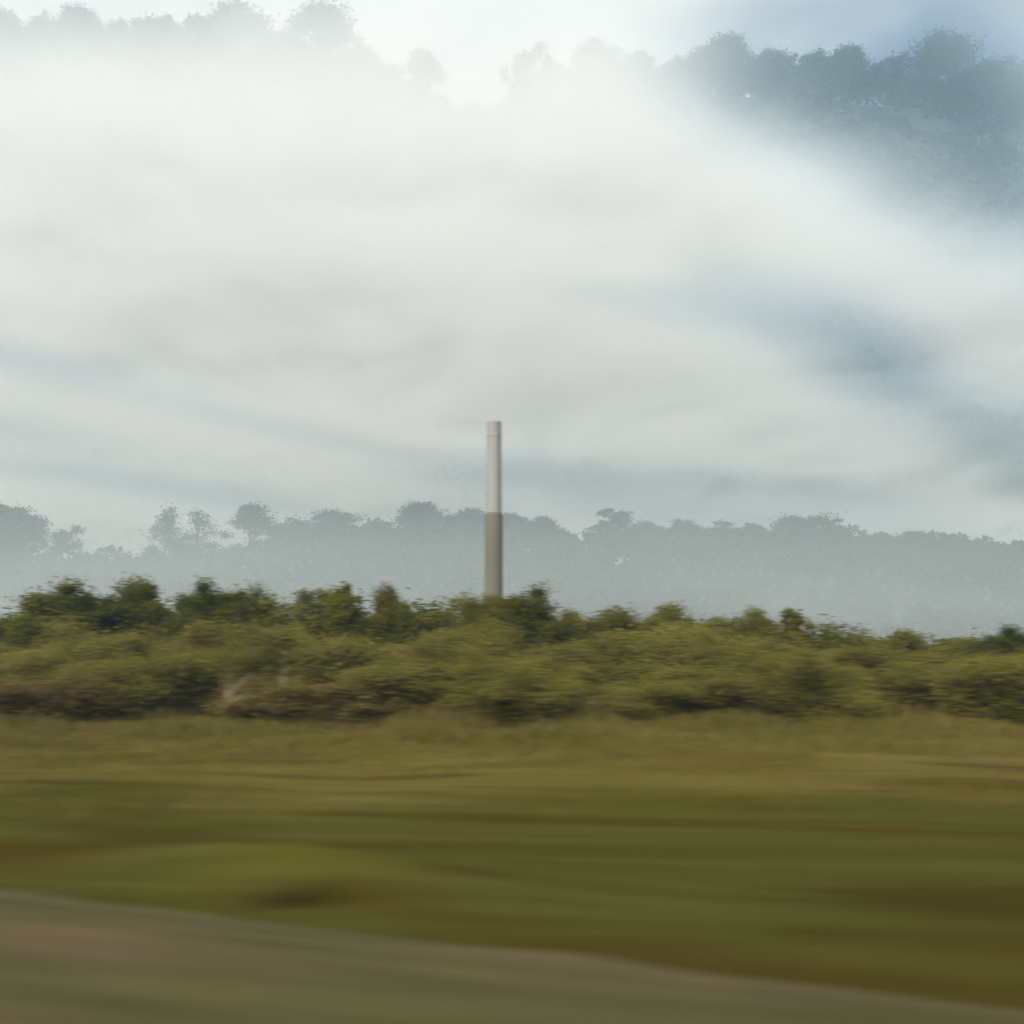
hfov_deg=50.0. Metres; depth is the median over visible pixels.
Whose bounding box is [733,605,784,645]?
broadleaf tree
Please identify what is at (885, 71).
airy tree
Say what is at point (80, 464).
woods
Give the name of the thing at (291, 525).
broadleaf tree
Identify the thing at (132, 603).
broadleaf tree
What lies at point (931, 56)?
spreading tree
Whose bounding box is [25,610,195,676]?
shrub
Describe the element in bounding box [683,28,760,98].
broadleaf tree
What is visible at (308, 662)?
shrub
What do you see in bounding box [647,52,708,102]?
broadleaf tree
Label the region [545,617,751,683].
shrub
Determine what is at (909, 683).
shrub
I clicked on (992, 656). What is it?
shrub
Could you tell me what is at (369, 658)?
shrub
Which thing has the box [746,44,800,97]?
broadleaf tree
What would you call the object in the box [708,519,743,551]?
airy tree
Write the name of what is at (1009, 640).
broadleaf tree
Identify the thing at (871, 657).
shrub
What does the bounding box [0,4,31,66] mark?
broadleaf tree
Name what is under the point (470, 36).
sky
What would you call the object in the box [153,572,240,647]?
broadleaf tree
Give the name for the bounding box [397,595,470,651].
young tree
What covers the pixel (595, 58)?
broadleaf tree
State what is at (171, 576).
woods
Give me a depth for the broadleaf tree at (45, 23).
556.71 m
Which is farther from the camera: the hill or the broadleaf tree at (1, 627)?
the hill
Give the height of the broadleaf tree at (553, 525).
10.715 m
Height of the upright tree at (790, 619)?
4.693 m
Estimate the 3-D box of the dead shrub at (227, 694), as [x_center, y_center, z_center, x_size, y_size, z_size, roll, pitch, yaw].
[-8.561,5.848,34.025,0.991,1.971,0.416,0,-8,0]
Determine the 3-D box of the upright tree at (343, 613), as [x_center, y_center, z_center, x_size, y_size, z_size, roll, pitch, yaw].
[-7.379,5.943,48.654,2.462,5.931,2.825,4,-9,-27]
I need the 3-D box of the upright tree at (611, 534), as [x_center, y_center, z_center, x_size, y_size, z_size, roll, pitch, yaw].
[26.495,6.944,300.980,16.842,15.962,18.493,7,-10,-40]
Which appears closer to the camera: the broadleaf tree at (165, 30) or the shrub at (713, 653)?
the shrub at (713, 653)
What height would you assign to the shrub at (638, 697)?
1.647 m
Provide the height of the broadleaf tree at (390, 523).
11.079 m
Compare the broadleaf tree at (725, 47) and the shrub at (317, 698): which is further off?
the broadleaf tree at (725, 47)
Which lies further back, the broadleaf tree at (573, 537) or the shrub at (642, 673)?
the broadleaf tree at (573, 537)
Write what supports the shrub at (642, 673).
on the ground at (688, 914)
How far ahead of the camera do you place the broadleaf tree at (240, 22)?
549.88 m
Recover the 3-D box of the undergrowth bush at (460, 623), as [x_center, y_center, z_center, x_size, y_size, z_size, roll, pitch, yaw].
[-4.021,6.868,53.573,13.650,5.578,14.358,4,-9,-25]
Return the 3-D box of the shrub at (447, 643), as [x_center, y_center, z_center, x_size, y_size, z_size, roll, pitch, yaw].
[-2.132,5.588,40.008,6.814,4.342,7.133,-4,-9,26]
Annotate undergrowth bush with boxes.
[0,606,78,649]
[3,581,184,641]
[131,581,372,647]
[178,583,388,642]
[365,587,588,644]
[369,605,570,653]
[640,612,832,642]
[728,609,902,653]
[857,630,993,649]
[870,628,982,655]
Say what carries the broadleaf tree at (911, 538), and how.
on the hill
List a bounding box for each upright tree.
[319,582,376,648]
[578,508,641,557]
[773,607,822,652]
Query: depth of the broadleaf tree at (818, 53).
555.24 m
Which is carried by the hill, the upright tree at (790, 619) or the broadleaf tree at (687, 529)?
the broadleaf tree at (687, 529)
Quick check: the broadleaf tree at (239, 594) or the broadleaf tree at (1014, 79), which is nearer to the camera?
the broadleaf tree at (239, 594)
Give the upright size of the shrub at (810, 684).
2.882 m
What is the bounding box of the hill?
[3,549,1023,645]
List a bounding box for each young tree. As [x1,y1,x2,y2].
[268,584,334,639]
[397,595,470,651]
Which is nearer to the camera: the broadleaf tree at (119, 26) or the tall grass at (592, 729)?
the tall grass at (592, 729)
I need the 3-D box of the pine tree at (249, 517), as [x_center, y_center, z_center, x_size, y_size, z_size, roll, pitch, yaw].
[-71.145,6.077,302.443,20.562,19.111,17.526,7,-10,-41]
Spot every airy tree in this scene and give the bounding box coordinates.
[33,524,90,559]
[493,39,553,121]
[538,52,565,111]
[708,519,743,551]
[866,51,910,106]
[946,53,1019,119]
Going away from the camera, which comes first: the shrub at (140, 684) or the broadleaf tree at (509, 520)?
the shrub at (140, 684)
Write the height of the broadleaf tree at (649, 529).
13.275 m
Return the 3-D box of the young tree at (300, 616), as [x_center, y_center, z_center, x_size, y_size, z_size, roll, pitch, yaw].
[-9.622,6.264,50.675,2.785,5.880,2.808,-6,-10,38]
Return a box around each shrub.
[0,639,100,685]
[0,665,153,724]
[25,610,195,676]
[44,653,201,719]
[99,621,235,706]
[100,634,305,718]
[166,610,376,694]
[192,668,424,727]
[219,669,252,720]
[299,623,511,695]
[310,653,514,722]
[374,608,531,711]
[426,636,615,725]
[501,630,655,688]
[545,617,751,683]
[558,676,739,723]
[584,657,775,715]
[671,615,824,712]
[730,639,903,725]
[748,633,914,713]
[822,639,1001,699]
[844,654,1000,717]
[915,648,1023,727]
[951,648,1023,664]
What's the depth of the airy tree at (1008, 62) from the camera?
554.67 m
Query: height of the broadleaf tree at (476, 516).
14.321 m
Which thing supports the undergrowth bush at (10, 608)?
on the ground at (688, 914)
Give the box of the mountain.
[0,67,1023,570]
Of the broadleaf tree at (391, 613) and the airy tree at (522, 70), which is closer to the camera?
the broadleaf tree at (391, 613)
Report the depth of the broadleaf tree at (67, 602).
48.99 m
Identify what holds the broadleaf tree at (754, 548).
on the hill
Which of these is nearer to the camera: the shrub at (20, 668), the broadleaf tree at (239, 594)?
the shrub at (20, 668)
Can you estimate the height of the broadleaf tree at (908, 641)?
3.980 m
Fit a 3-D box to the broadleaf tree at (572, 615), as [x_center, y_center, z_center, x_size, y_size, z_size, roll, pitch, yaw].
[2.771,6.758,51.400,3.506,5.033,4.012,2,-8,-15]
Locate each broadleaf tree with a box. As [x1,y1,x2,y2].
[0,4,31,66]
[0,501,52,567]
[0,573,119,667]
[0,612,39,649]
[17,9,64,67]
[51,1,108,68]
[89,569,179,656]
[99,16,144,69]
[118,9,191,69]
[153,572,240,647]
[174,12,221,69]
[186,0,286,71]
[221,579,292,630]
[261,515,321,552]
[359,581,415,652]
[368,519,399,548]
[391,500,454,550]
[438,505,485,543]
[438,588,528,651]
[480,512,535,547]
[492,579,586,656]
[517,514,567,548]
[553,527,579,554]
[555,607,590,644]
[558,35,632,108]
[566,602,648,646]
[614,45,659,106]
[629,519,666,560]
[638,600,700,665]
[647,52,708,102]
[656,519,711,552]
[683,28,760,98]
[696,614,744,643]
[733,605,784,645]
[738,521,770,556]
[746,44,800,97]
[791,47,840,100]
[811,40,880,104]
[813,629,893,653]
[868,627,935,657]
[891,529,940,560]
[915,634,992,659]
[970,622,1023,659]
[977,60,1023,124]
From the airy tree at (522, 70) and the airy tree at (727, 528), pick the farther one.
the airy tree at (522, 70)
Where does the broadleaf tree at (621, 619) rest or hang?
on the ground at (688, 914)
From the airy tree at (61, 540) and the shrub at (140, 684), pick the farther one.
the airy tree at (61, 540)
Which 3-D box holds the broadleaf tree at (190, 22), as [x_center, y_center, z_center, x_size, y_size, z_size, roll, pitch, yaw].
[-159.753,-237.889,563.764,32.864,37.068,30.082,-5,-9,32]
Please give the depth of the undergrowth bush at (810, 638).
48.24 m
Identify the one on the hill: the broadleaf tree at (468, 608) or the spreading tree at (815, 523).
the spreading tree at (815, 523)
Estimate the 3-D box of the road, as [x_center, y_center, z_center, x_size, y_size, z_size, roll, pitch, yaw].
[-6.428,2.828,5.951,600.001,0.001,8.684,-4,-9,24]
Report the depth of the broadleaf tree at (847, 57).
548.60 m
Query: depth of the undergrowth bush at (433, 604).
54.20 m
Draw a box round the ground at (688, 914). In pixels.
[0,710,1023,1009]
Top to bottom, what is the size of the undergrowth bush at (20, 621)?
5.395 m
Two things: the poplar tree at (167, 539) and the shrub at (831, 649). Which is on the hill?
the poplar tree at (167, 539)
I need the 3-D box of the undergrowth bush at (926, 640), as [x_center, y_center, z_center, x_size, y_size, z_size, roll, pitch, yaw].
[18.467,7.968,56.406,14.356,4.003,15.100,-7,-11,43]
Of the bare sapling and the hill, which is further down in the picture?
the bare sapling
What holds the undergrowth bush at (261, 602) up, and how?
on the ground at (688, 914)
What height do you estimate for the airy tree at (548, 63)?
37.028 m
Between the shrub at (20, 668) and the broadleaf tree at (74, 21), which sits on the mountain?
the broadleaf tree at (74, 21)
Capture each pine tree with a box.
[215,500,283,556]
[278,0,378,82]
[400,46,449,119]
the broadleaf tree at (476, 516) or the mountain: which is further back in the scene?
the mountain
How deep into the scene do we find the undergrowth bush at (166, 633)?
52.76 m
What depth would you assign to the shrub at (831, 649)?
43.83 m
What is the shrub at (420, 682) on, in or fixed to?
on the ground at (688, 914)
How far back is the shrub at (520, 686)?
33.40 m
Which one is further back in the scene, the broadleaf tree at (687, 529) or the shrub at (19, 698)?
the broadleaf tree at (687, 529)
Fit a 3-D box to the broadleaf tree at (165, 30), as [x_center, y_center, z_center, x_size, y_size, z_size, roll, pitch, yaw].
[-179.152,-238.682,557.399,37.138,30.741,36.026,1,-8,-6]
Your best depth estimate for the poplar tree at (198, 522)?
304.06 m
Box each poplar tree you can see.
[138,503,188,569]
[169,508,228,567]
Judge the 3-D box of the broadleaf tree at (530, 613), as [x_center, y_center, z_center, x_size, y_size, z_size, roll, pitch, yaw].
[0.948,5.973,49.633,5.420,6.180,5.026,3,-8,-18]
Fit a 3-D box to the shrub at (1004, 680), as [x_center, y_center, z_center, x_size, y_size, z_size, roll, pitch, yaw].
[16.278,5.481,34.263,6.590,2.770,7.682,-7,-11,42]
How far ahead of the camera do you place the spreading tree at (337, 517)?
300.53 m
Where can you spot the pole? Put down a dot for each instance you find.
(493, 549)
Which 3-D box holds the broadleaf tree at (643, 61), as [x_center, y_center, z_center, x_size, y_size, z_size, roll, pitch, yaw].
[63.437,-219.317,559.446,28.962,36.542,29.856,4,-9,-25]
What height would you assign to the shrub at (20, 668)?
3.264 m
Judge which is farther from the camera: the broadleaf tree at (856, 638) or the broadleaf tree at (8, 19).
the broadleaf tree at (8, 19)
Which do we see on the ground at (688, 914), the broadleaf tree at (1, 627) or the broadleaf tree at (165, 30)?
the broadleaf tree at (1, 627)
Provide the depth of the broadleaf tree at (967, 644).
48.83 m
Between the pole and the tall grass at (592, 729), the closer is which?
the tall grass at (592, 729)
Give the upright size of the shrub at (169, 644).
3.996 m
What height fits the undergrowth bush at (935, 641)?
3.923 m
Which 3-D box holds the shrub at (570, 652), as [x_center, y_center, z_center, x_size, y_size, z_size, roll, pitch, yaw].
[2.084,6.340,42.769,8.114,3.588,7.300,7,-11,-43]
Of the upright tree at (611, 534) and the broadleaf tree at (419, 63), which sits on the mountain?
the broadleaf tree at (419, 63)
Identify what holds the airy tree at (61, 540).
on the hill
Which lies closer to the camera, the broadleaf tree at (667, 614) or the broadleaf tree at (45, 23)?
the broadleaf tree at (667, 614)
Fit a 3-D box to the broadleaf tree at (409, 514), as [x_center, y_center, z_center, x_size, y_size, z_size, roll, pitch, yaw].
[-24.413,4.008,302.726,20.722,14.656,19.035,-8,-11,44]
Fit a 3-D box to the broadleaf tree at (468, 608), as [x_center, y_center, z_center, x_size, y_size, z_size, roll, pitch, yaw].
[-1.174,6.070,47.805,4.098,5.474,3.854,0,-8,-2]
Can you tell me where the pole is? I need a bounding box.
[485,421,502,599]
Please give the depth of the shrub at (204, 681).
37.22 m
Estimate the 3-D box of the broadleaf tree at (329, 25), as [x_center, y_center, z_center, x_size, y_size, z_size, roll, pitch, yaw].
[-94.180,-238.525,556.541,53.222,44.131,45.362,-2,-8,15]
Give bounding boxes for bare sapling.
[279,651,286,722]
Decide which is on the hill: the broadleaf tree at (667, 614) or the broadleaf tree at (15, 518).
the broadleaf tree at (15, 518)
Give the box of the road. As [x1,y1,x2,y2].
[0,890,1023,1023]
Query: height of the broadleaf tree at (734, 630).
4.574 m
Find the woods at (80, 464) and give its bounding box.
[0,24,1023,564]
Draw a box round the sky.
[0,0,1023,124]
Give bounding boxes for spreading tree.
[284,507,368,546]
[762,510,864,553]
[883,23,1002,113]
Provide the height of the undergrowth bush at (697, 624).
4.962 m
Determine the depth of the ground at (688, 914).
11.09 m
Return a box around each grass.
[0,694,1023,772]
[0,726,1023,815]
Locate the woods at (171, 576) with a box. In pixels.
[0,516,1023,645]

